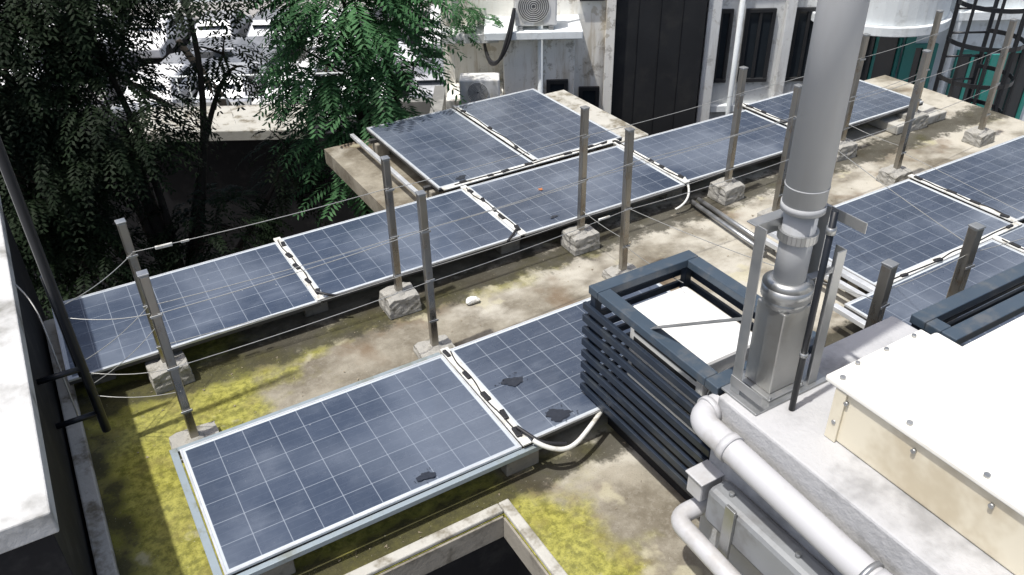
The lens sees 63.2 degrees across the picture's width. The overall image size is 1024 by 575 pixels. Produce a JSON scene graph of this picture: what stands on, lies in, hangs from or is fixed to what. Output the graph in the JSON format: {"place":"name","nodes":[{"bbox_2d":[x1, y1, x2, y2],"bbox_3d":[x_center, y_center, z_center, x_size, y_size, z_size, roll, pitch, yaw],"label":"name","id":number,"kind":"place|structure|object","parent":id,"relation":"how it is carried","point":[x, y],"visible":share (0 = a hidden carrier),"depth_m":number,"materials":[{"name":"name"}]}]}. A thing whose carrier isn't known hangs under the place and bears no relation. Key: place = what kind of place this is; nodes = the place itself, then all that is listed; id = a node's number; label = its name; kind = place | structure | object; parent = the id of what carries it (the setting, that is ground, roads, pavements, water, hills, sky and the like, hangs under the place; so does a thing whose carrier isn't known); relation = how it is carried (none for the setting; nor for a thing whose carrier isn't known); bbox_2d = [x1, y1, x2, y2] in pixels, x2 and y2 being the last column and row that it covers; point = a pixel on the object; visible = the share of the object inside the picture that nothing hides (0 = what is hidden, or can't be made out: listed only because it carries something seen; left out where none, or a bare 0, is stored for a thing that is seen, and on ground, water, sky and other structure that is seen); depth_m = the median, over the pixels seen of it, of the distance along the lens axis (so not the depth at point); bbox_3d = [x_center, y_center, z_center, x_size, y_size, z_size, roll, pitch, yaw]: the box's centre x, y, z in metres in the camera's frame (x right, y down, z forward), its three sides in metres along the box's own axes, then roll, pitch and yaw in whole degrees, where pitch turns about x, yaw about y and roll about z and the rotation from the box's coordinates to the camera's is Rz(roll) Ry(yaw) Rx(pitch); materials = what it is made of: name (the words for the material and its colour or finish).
{"place":"outdoors","nodes":[
{"label":"outdoors","id":0,"kind":"place"},
{"bbox_2d":[45,0,438,17],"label":"ground","id":1,"kind":"structure","parent":0,"point":[253,12],"depth_m":40.94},
{"bbox_2d":[0,211,96,574],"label":"parapet wall","id":2,"kind":"structure","parent":1,"relation":"on","point":[66,549],"depth_m":4.33,"materials":[{"name":"black paint"}]},
{"bbox_2d":[0,198,58,553],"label":"coping","id":3,"kind":"object","parent":2,"relation":"on","point":[28,513],"visible":1,"depth_m":3.64,"materials":[{"name":"concrete"}]},
{"bbox_2d":[0,137,110,432],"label":"access ladder rail","id":4,"kind":"object","parent":2,"relation":"attached to","point":[80,368],"visible":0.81,"depth_m":4.52,"materials":[{"name":"metal"}]},
{"bbox_2d":[0,0,339,319],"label":"broadleaf tree","id":5,"kind":"object","parent":1,"relation":"on","point":[55,163],"visible":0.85,"depth_m":8.22,"materials":[{"name":"green plant"}]},
{"bbox_2d":[7,121,360,318],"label":"wall","id":6,"kind":"structure","parent":1,"relation":"on","point":[231,154],"depth_m":11.28,"materials":[{"name":"black paint"}]},
{"bbox_2d":[129,104,316,142],"bbox_3d":[-3.797,-2.181,11.020,2.300,0.138,0.900,-1,33,0],"label":"coping","id":7,"kind":"object","parent":6,"relation":"on","point":[241,125],"visible":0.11,"depth_m":10.79,"materials":[{"name":"concrete"}]},
{"bbox_2d":[168,72,355,117],"bbox_3d":[-3.458,-2.682,11.712,2.600,0.666,0.034,-1,33,0],"label":"white railing","id":8,"kind":"object","parent":6,"relation":"on","point":[207,98],"visible":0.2,"depth_m":11.65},
{"bbox_2d":[0,0,405,120],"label":"street tree","id":9,"kind":"object","parent":1,"relation":"on","point":[223,102],"visible":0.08,"depth_m":13.33,"materials":[{"name":"green plant"}]},
{"bbox_2d":[237,0,475,227],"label":"flame tree","id":10,"kind":"object","parent":1,"relation":"on","point":[365,101],"visible":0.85,"depth_m":8.69,"materials":[{"name":"green plant"}]},
{"bbox_2d":[446,81,503,115],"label":"block","id":11,"kind":"structure","parent":1,"relation":"on","point":[450,101],"depth_m":10.87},
{"bbox_2d":[459,72,499,103],"bbox_3d":[-0.405,-2.487,10.495,0.504,0.370,0.320,-1,33,0],"label":"air conditioner unit","id":12,"kind":"object","parent":11,"relation":"on","point":[473,87],"visible":0.91,"depth_m":10.35,"materials":[{"name":"white metal"}]},
{"bbox_2d":[452,0,606,108],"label":"facade","id":13,"kind":"structure","parent":1,"relation":"on","point":[589,59],"depth_m":11.06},
{"bbox_2d":[441,24,498,43],"bbox_3d":[-0.539,-3.271,10.736,0.740,0.120,0.448,-1,33,0],"label":"planter ledge","id":14,"kind":"object","parent":13,"relation":"attached to","point":[460,37],"visible":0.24,"depth_m":10.56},
{"bbox_2d":[427,0,503,49],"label":"balcony plants","id":15,"kind":"object","parent":14,"relation":"on","point":[467,27],"visible":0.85,"depth_m":10.44,"materials":[{"name":"green plant"}]},
{"bbox_2d":[440,0,616,113],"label":"pilaster","id":16,"kind":"object","parent":13,"relation":"attached to","point":[609,52],"visible":0.14,"depth_m":11.07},
{"bbox_2d":[578,86,599,107],"bbox_3d":[1.055,-2.590,11.441,0.280,0.350,0.060,-1,33,0],"label":"window frame","id":17,"kind":"object","parent":13,"relation":"attached to","point":[588,88],"visible":0.64,"depth_m":11.36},
{"bbox_2d":[43,75,1023,574],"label":"rooftop","id":18,"kind":"object","parent":1,"relation":"on","point":[601,497],"visible":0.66,"depth_m":5.38,"materials":[{"name":"concrete"}]},
{"bbox_2d":[114,218,194,394],"bbox_3d":[-2.276,0.111,5.200,0.257,1.211,0.227,-22,39,-27],"label":"fence post","id":19,"kind":"object","parent":18,"relation":"on","point":[161,382],"visible":0.73,"depth_m":5.37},
{"bbox_2d":[136,269,218,462],"bbox_3d":[-1.906,0.437,4.664,0.284,1.241,0.204,-19,38,-25],"label":"fence post","id":20,"kind":"object","parent":18,"relation":"on","point":[192,432],"visible":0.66,"depth_m":4.69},
{"bbox_2d":[379,155,421,319],"bbox_3d":[-0.838,-0.356,5.864,0.258,1.211,0.227,-18,36,-24],"label":"fence post","id":21,"kind":"object","parent":18,"relation":"on","point":[401,304],"visible":1,"depth_m":6.02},
{"bbox_2d":[413,190,454,359],"bbox_3d":[-0.540,-0.060,5.376,0.252,1.241,0.203,-16,36,-21],"label":"fence post","id":22,"kind":"object","parent":18,"relation":"on","point":[434,343],"visible":0.81,"depth_m":5.42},
{"bbox_2d":[92,111,902,574],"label":"panel support rails","id":23,"kind":"object","parent":18,"relation":"on","point":[518,461],"visible":0.16,"depth_m":4.65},
{"bbox_2d":[52,242,320,384],"bbox_3d":[-2.318,0.125,5.914,1.650,0.042,0.990,-19,37,-25],"label":"solar panel","id":24,"kind":"object","parent":23,"relation":"on","point":[277,296],"visible":0.74,"depth_m":5.86,"materials":[{"name":"glass"}]},
{"bbox_2d":[273,237,324,300],"bbox_3d":[-1.610,-0.160,6.251,0.065,0.027,1.030,-19,37,-25],"label":"panel joint strip","id":25,"kind":"object","parent":24,"relation":"on","point":[294,262],"visible":0.98,"depth_m":6.21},
{"bbox_2d":[179,354,521,574],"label":"solar panel","id":26,"kind":"object","parent":23,"relation":"on","point":[272,487],"visible":1,"depth_m":4.60,"materials":[{"name":"glass"}]},
{"bbox_2d":[440,347,531,446],"bbox_3d":[-0.178,0.629,5.005,0.056,0.027,1.030,-19,37,-25],"label":"panel joint strip","id":27,"kind":"object","parent":26,"relation":"on","point":[507,421],"visible":1,"depth_m":4.95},
{"bbox_2d":[281,188,520,302],"bbox_3d":[-0.892,-0.382,6.629,1.650,0.041,0.990,-19,37,-25],"label":"solar panel","id":28,"kind":"object","parent":23,"relation":"on","point":[454,240],"visible":0.77,"depth_m":6.57,"materials":[{"name":"glass"}]},
{"bbox_2d":[460,185,525,235],"bbox_3d":[-0.170,-0.663,6.970,0.060,0.027,1.020,-19,37,-25],"label":"panel joint strip","id":29,"kind":"object","parent":28,"relation":"on","point":[496,213],"visible":0.98,"depth_m":6.93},
{"bbox_2d":[366,108,532,191],"bbox_3d":[-0.645,-1.385,8.152,0.990,0.041,1.650,-19,37,-25],"label":"solar panel","id":30,"kind":"object","parent":23,"relation":"on","point":[437,144],"visible":0.9,"depth_m":8.08,"materials":[{"name":"glass"}]},
{"bbox_2d":[453,105,535,159],"bbox_3d":[-0.206,-1.582,8.361,0.049,0.027,1.640,-19,37,-25],"label":"panel joint strip","id":31,"kind":"object","parent":30,"relation":"on","point":[508,141],"visible":1,"depth_m":8.30,"materials":[{"name":"metal"}]},
{"bbox_2d":[441,139,618,190],"bbox_3d":[0.211,-1.157,7.709,1.920,0.027,0.060,-19,37,-25],"label":"panel joint strip","id":32,"kind":"object","parent":30,"relation":"on","point":[507,170],"visible":0.97,"depth_m":7.64,"materials":[{"name":"white metal"}]},
{"bbox_2d":[456,88,621,161],"bbox_3d":[0.239,-1.705,8.605,0.990,0.041,1.650,-19,37,-25],"label":"solar panel","id":33,"kind":"object","parent":23,"relation":"on","point":[528,120],"visible":0.77,"depth_m":8.56,"materials":[{"name":"glass"}]},
{"bbox_2d":[516,425,566,445],"bbox_3d":[0.163,0.851,4.682,0.294,0.101,0.077,5,34,10],"label":"black cable","id":34,"kind":"object","parent":23,"relation":"attached to","point":[525,432],"visible":1,"depth_m":4.67,"materials":[{"name":"rubber"}]},
{"bbox_2d":[450,283,670,445],"bbox_3d":[0.548,0.404,5.390,1.650,0.042,0.990,-19,37,-25],"label":"solar panel","id":35,"kind":"object","parent":23,"relation":"on","point":[542,356],"visible":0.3,"depth_m":5.24,"materials":[{"name":"glass"}]},
{"bbox_2d":[545,404,577,421],"bbox_3d":[0.276,0.742,4.844,0.165,0.001,0.188,20,39,29],"label":"dirt smudge","id":36,"kind":"object","parent":35,"relation":"on","point":[557,415],"visible":1,"depth_m":4.85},
{"bbox_2d":[532,411,602,451],"bbox_3d":[0.357,0.823,4.757,0.540,0.109,0.128,-23,39,-30],"label":"cable conduit","id":37,"kind":"object","parent":23,"relation":"attached to","point":[581,437],"visible":0.96,"depth_m":4.71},
{"bbox_2d":[468,145,684,237],"bbox_3d":[0.559,-0.883,7.346,1.650,0.041,0.990,-19,38,-25],"label":"solar panel","id":38,"kind":"object","parent":23,"relation":"on","point":[537,213],"visible":0.81,"depth_m":7.28,"materials":[{"name":"glass"}]},
{"bbox_2d":[612,140,689,183],"bbox_3d":[1.266,-1.185,7.716,0.059,0.027,1.090,-19,37,-25],"label":"panel joint strip","id":39,"kind":"object","parent":38,"relation":"on","point":[680,177],"visible":0.88,"depth_m":7.61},
{"bbox_2d":[622,110,786,184],"bbox_3d":[2.007,-1.391,8.079,1.650,0.041,0.990,-19,37,-25],"label":"solar panel","id":40,"kind":"object","parent":23,"relation":"on","point":[697,164],"visible":0.67,"depth_m":8.01,"materials":[{"name":"glass"}]},
{"bbox_2d":[742,80,923,127],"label":"solar panel","id":41,"kind":"object","parent":23,"relation":"on","point":[871,107],"visible":0.53,"depth_m":8.85,"materials":[{"name":"glass"}]},
{"bbox_2d":[821,179,1011,286],"bbox_3d":[3.043,-0.472,6.652,1.650,0.042,0.990,-19,37,-25],"label":"solar panel","id":42,"kind":"object","parent":23,"relation":"on","point":[904,234],"visible":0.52,"depth_m":6.63,"materials":[{"name":"glass"}]},
{"bbox_2d":[908,174,1017,222],"bbox_3d":[3.771,-0.767,7.000,0.070,0.027,1.001,-19,37,-25],"label":"panel joint strip","id":43,"kind":"object","parent":42,"relation":"on","point":[970,201],"visible":1,"depth_m":6.96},
{"bbox_2d":[844,239,1023,346],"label":"solar panel","id":44,"kind":"object","parent":23,"relation":"on","point":[906,301],"visible":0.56,"depth_m":5.93,"materials":[{"name":"glass"}]},
{"bbox_2d":[875,221,1022,285],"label":"panel joint strip","id":45,"kind":"object","parent":44,"relation":"on","point":[934,261],"visible":0.79,"depth_m":6.21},
{"bbox_2d":[910,135,1023,222],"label":"solar panel","id":46,"kind":"object","parent":23,"relation":"on","point":[996,172],"visible":0.84,"depth_m":7.35,"materials":[{"name":"glass"}]},
{"bbox_2d":[993,224,1023,252],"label":"solar panel","id":47,"kind":"object","parent":23,"relation":"on","point":[1016,233],"visible":0.67,"depth_m":6.49,"materials":[{"name":"glass"}]},
{"bbox_2d":[64,33,1023,397],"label":"fence wires","id":48,"kind":"object","parent":18,"relation":"on","point":[512,241],"visible":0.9,"depth_m":5.60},
{"bbox_2d":[560,105,599,255],"bbox_3d":[0.555,-0.845,6.562,0.256,1.211,0.227,-18,37,-24],"label":"fence post","id":49,"kind":"object","parent":18,"relation":"on","point":[583,240],"visible":0.97,"depth_m":6.71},
{"bbox_2d":[602,127,636,279],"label":"fence post","id":50,"kind":"object","parent":18,"relation":"on","point":[622,266],"visible":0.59,"depth_m":6.14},
{"bbox_2d":[608,382,700,500],"bbox_3d":[1.023,0.820,4.852,0.550,0.288,0.800,-19,37,-25],"label":"unit stand","id":51,"kind":"object","parent":18,"relation":"on","point":[653,464],"visible":0.11,"depth_m":4.75,"materials":[{"name":"black paint"}]},
{"bbox_2d":[627,287,751,434],"bbox_3d":[0.999,0.419,4.674,0.404,0.560,0.660,-19,37,-25],"label":"air conditioner unit","id":52,"kind":"object","parent":51,"relation":"on","point":[713,346],"visible":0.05,"depth_m":4.51,"materials":[{"name":"white metal"}]},
{"bbox_2d":[580,250,825,497],"bbox_3d":[1.002,0.456,4.582,0.756,0.800,1.080,-19,37,-25],"label":"louvred plant screen","id":53,"kind":"object","parent":51,"relation":"on","point":[610,293],"visible":0.47,"depth_m":4.51,"materials":[{"name":"blue paint"}]},
{"bbox_2d":[707,66,747,205],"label":"fence post","id":54,"kind":"object","parent":18,"relation":"on","point":[725,193],"visible":0.98,"depth_m":7.39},
{"bbox_2d":[690,199,766,254],"bbox_3d":[1.815,-0.522,7.043,0.039,0.040,1.005,-15,36,-20],"label":"roof conduit pipe","id":55,"kind":"object","parent":18,"relation":"on","point":[723,223],"visible":0.93,"depth_m":7.05,"materials":[{"name":"metal"}]},
{"bbox_2d":[697,197,775,251],"bbox_3d":[1.892,-0.549,7.081,0.039,0.040,1.003,-16,36,-21],"label":"roof conduit pipe","id":56,"kind":"object","parent":18,"relation":"on","point":[726,217],"visible":0.82,"depth_m":7.12,"materials":[{"name":"metal"}]},
{"bbox_2d":[757,83,801,216],"bbox_3d":[2.234,-1.055,6.799,0.257,1.241,0.208,-21,38,-27],"label":"fence post","id":57,"kind":"object","parent":18,"relation":"on","point":[781,178],"visible":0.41,"depth_m":6.75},
{"bbox_2d":[836,33,870,161],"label":"fence post","id":58,"kind":"object","parent":18,"relation":"on","point":[848,149],"visible":0.59,"depth_m":8.01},
{"bbox_2d":[698,316,1013,574],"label":"wall","id":59,"kind":"structure","parent":18,"relation":"on","point":[890,526],"depth_m":3.44,"materials":[{"name":"paint"}]},
{"bbox_2d":[671,497,741,574],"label":"drain pipe","id":60,"kind":"object","parent":59,"relation":"attached to","point":[702,547],"visible":0.84,"depth_m":3.92,"materials":[{"name":"grey plastic"}]},
{"bbox_2d":[650,203,867,415],"bbox_3d":[1.082,-0.073,3.760,0.460,1.017,0.851,-19,37,-25],"label":"pipe support frame","id":61,"kind":"object","parent":59,"relation":"on","point":[738,390],"visible":0.69,"depth_m":3.55,"materials":[{"name":"metal"}]},
{"bbox_2d":[742,0,869,401],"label":"flue pipe","id":62,"kind":"object","parent":61,"relation":"on","point":[782,314],"visible":0.93,"depth_m":3.24,"materials":[{"name":"metal"}]},
{"bbox_2d":[685,459,832,574],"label":"cable trunking","id":63,"kind":"object","parent":59,"relation":"attached to","point":[756,537],"visible":0.91,"depth_m":3.73,"materials":[{"name":"grey plastic"}]},
{"bbox_2d":[690,393,892,574],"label":"drain pipe","id":64,"kind":"object","parent":59,"relation":"attached to","point":[834,545],"visible":0.99,"depth_m":3.43,"materials":[{"name":"grey plastic"}]},
{"bbox_2d":[824,330,1023,574],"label":"water tank","id":65,"kind":"object","parent":59,"relation":"on","point":[933,423],"visible":1,"depth_m":3.18,"materials":[{"name":"metal"}]},
{"bbox_2d":[909,262,1023,344],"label":"louvred plant screen","id":66,"kind":"object","parent":59,"relation":"on","point":[936,318],"visible":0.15,"depth_m":4.33,"materials":[{"name":"blue paint"}]},
{"bbox_2d":[963,315,1023,381],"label":"water tank","id":67,"kind":"object","parent":59,"relation":"on","point":[1002,347],"visible":0.17,"depth_m":3.86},
{"bbox_2d":[876,49,931,185],"bbox_3d":[3.560,-1.512,7.452,0.258,1.241,0.206,-19,38,-24],"label":"fence post","id":68,"kind":"object","parent":18,"relation":"on","point":[896,172],"visible":0.91,"depth_m":7.54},
{"bbox_2d":[896,9,943,130],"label":"fence post","id":69,"kind":"object","parent":18,"relation":"on","point":[919,122],"visible":0.69,"depth_m":8.64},
{"bbox_2d":[932,0,1023,114],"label":"caged ladder","id":70,"kind":"object","parent":18,"relation":"attached to","point":[983,48],"visible":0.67,"depth_m":9.39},
{"bbox_2d":[961,18,1018,147],"bbox_3d":[4.743,-2.009,8.169,0.259,1.241,0.207,-20,37,-25],"label":"fence post","id":71,"kind":"object","parent":18,"relation":"on","point":[980,135],"visible":1,"depth_m":8.29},
{"bbox_2d":[503,39,574,94],"bbox_3d":[0.402,-0.130,12.754,0.910,7.620,0.548,-1,33,0],"label":"bay","id":72,"kind":"object","parent":1,"relation":"on","point":[520,63],"depth_m":10.63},
{"bbox_2d":[484,15,582,40],"bbox_3d":[0.260,-3.299,10.550,1.220,0.098,0.748,-1,33,0],"label":"ledge","id":73,"kind":"object","parent":72,"relation":"on","point":[567,26],"visible":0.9,"depth_m":10.26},
{"bbox_2d":[514,0,556,30],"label":"air conditioner unit","id":74,"kind":"object","parent":73,"relation":"on","point":[536,13],"visible":0.98,"depth_m":10.15,"materials":[{"name":"white metal"}]},
{"bbox_2d":[483,8,515,63],"bbox_3d":[-0.269,-3.244,10.489,0.305,0.676,0.862,-19,37,-25],"label":"ac pipe","id":75,"kind":"object","parent":74,"relation":"attached to","point":[505,50],"visible":0.9,"depth_m":10.26,"materials":[{"name":"black rubber"}]},
{"bbox_2d":[538,26,542,92],"bbox_3d":[0.388,-1.531,11.445,0.070,9.000,0.070,-1,33,0],"label":"downpipe","id":76,"kind":"object","parent":72,"relation":"attached to","point":[540,65],"depth_m":10.56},
{"bbox_2d":[611,0,707,135],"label":"dark clad building","id":77,"kind":"structure","parent":1,"relation":"on","point":[658,45],"depth_m":11.25,"materials":[{"name":"black paint"}]},
{"bbox_2d":[709,0,816,118],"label":"facade","id":78,"kind":"structure","parent":1,"relation":"on","point":[719,91],"depth_m":11.53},
{"bbox_2d":[713,9,733,82],"bbox_3d":[2.876,-3.290,11.365,0.190,1.000,0.060,-1,33,0],"label":"window frame","id":79,"kind":"object","parent":78,"relation":"attached to","point":[726,56],"visible":0.66,"depth_m":11.34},
{"bbox_2d":[716,13,729,77],"bbox_3d":[2.876,-3.304,11.386,0.090,0.900,0.030,-1,33,0],"label":"window glass","id":80,"kind":"object","parent":79,"relation":"in","point":[724,31],"visible":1,"depth_m":11.37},
{"bbox_2d":[725,0,745,114],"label":"downpipe","id":81,"kind":"object","parent":78,"relation":"attached to","point":[736,52],"visible":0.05,"depth_m":11.34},
{"bbox_2d":[694,0,797,122],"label":"pilasters","id":82,"kind":"object","parent":78,"relation":"attached to","point":[710,45],"visible":0.13,"depth_m":11.31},
{"bbox_2d":[737,8,776,81],"bbox_3d":[3.341,-3.300,11.365,0.400,1.000,0.060,-1,33,0],"label":"window frame","id":83,"kind":"object","parent":78,"relation":"attached to","point":[761,11],"visible":0.93,"depth_m":11.31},
{"bbox_2d":[743,13,771,77],"bbox_3d":[3.341,-3.314,11.386,0.300,0.900,0.030,-1,33,0],"label":"window glass","id":84,"kind":"object","parent":83,"relation":"in","point":[763,41],"visible":0.86,"depth_m":11.36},
{"bbox_2d":[785,7,815,80],"bbox_3d":[3.991,-3.314,11.365,0.380,1.000,0.060,-1,33,0],"label":"window frame","id":85,"kind":"object","parent":78,"relation":"attached to","point":[809,10],"visible":0.45,"depth_m":11.32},
{"bbox_2d":[789,12,813,76],"bbox_3d":[3.990,-3.328,11.386,0.280,0.900,0.030,-1,33,0],"label":"window glass","id":86,"kind":"object","parent":85,"relation":"in","point":[799,38],"visible":0.64,"depth_m":11.38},
{"bbox_2d":[63,86,445,120],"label":"parapet","id":87,"kind":"structure","parent":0,"point":[439,98],"depth_m":15.02,"materials":[{"name":"concrete"}]},
{"bbox_2d":[139,15,442,102],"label":"road","id":88,"kind":"structure","parent":0,"point":[157,60],"depth_m":34.26,"materials":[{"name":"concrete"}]},
{"bbox_2d":[126,11,194,57],"bbox_3d":[-14.788,-10.573,34.735,1.770,1.420,4.293,-1,33,0],"label":"parked car","id":89,"kind":"object","parent":88,"relation":"on","point":[155,52],"visible":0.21,"depth_m":33.56,"materials":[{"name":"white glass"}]},
{"bbox_2d":[124,64,197,102],"bbox_3d":[-12.168,-6.783,28.885,1.770,1.420,4.292,-1,33,0],"label":"parked car","id":90,"kind":"object","parent":88,"relation":"on","point":[164,71],"visible":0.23,"depth_m":28.43,"materials":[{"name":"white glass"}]},
{"bbox_2d":[160,37,278,69],"bbox_3d":[-11.181,-8.615,31.640,4.293,1.420,1.770,-1,33,1],"label":"parked car","id":91,"kind":"object","parent":88,"relation":"on","point":[176,59],"visible":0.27,"depth_m":31.04,"materials":[{"name":"white metal"}]},
{"bbox_2d":[190,10,251,41],"bbox_3d":[-12.156,-10.629,34.735,1.770,1.420,4.292,-2,33,-2],"label":"parked car","id":92,"kind":"object","parent":88,"relation":"on","point":[202,33],"visible":0.28,"depth_m":33.80,"materials":[{"name":"silver metal"}]},
{"bbox_2d":[195,62,268,102],"bbox_3d":[-9.719,-6.835,28.885,1.770,1.420,4.293,-2,33,-1],"label":"parked car","id":93,"kind":"object","parent":88,"relation":"on","point":[242,94],"visible":0.09,"depth_m":28.24,"materials":[{"name":"silver metal"}]},
{"bbox_2d":[245,9,301,56],"bbox_3d":[-9.894,-10.677,34.735,1.770,1.420,4.292,-2,33,-1],"label":"parked car","id":94,"kind":"object","parent":88,"relation":"on","point":[252,33],"visible":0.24,"depth_m":33.64,"materials":[{"name":"white metal"}]},
{"bbox_2d":[305,34,419,75],"bbox_3d":[-5.683,-8.731,31.640,4.292,1.420,1.770,-1,33,1],"label":"parked car","id":95,"kind":"object","parent":88,"relation":"on","point":[405,53],"visible":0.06,"depth_m":31.07,"materials":[{"name":"white metal"}]},
{"bbox_2d":[409,58,444,97],"bbox_3d":[-2.626,-6.985,28.885,1.770,1.420,4.292,-2,33,-2],"label":"parked car","id":96,"kind":"object","parent":88,"relation":"on","point":[429,83],"visible":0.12,"depth_m":27.84,"materials":[{"name":"white metal"}]},
{"bbox_2d":[864,258,899,328],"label":"fence post","id":97,"kind":"object","parent":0,"point":[883,287],"visible":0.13,"depth_m":4.36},
{"bbox_2d":[895,0,1023,120],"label":"facade","id":98,"kind":"structure","parent":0,"point":[974,39],"depth_m":11.37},
{"bbox_2d":[810,0,952,36],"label":"curved balcony","id":99,"kind":"structure","parent":98,"relation":"attached to","point":[899,18],"depth_m":10.45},
{"bbox_2d":[867,37,903,79],"bbox_3d":[4.989,-2.942,11.623,0.700,1.300,0.060,-1,33,0],"label":"window frame","id":100,"kind":"object","parent":98,"relation":"attached to","point":[897,56],"visible":0.06,"depth_m":11.46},
{"bbox_2d":[860,36,899,80],"bbox_3d":[4.989,-2.956,11.644,0.600,1.200,0.031,-1,33,0],"label":"window glass","id":101,"kind":"object","parent":100,"relation":"in","point":[883,63],"visible":0.21,"depth_m":11.48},
{"bbox_2d":[906,43,938,88],"bbox_3d":[5.667,-2.789,11.733,0.350,1.300,0.060,-1,33,0],"label":"window frame","id":102,"kind":"object","parent":98,"relation":"attached to","point":[921,45],"visible":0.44,"depth_m":11.48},
{"bbox_2d":[908,48,926,83],"bbox_3d":[5.667,-2.803,11.754,0.250,1.200,0.030,-1,33,0],"label":"window glass","id":103,"kind":"object","parent":102,"relation":"in","point":[915,63],"visible":0.21,"depth_m":11.54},
{"bbox_2d":[896,37,999,107],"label":"shutters","id":104,"kind":"object","parent":98,"relation":"attached to","point":[905,61],"visible":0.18,"depth_m":11.47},
{"bbox_2d":[937,0,967,93],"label":"downpipe","id":105,"kind":"object","parent":98,"relation":"attached to","point":[957,26],"depth_m":11.35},
{"bbox_2d":[945,49,989,103],"bbox_3d":[6.367,-2.804,11.733,0.450,1.100,0.060,-1,33,0],"label":"window frame","id":106,"kind":"object","parent":98,"relation":"attached to","point":[968,51],"visible":0.27,"depth_m":11.57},
{"bbox_2d":[951,54,985,102],"bbox_3d":[6.367,-2.818,11.754,0.350,1.000,0.030,-1,33,0],"label":"window glass","id":107,"kind":"object","parent":106,"relation":"in","point":[961,73],"visible":0.43,"depth_m":11.63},
{"bbox_2d":[951,8,1023,20],"bbox_3d":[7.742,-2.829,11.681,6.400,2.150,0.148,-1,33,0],"label":"cornice","id":108,"kind":"structure","parent":98,"relation":"attached to","point":[977,16],"depth_m":11.07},
{"bbox_2d":[946,222,985,322],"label":"fence post","id":109,"kind":"object","parent":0,"point":[970,246],"visible":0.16,"depth_m":4.69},
{"bbox_2d":[991,53,1023,117],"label":"window glass","id":110,"kind":"object","parent":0,"point":[1015,99],"depth_m":11.77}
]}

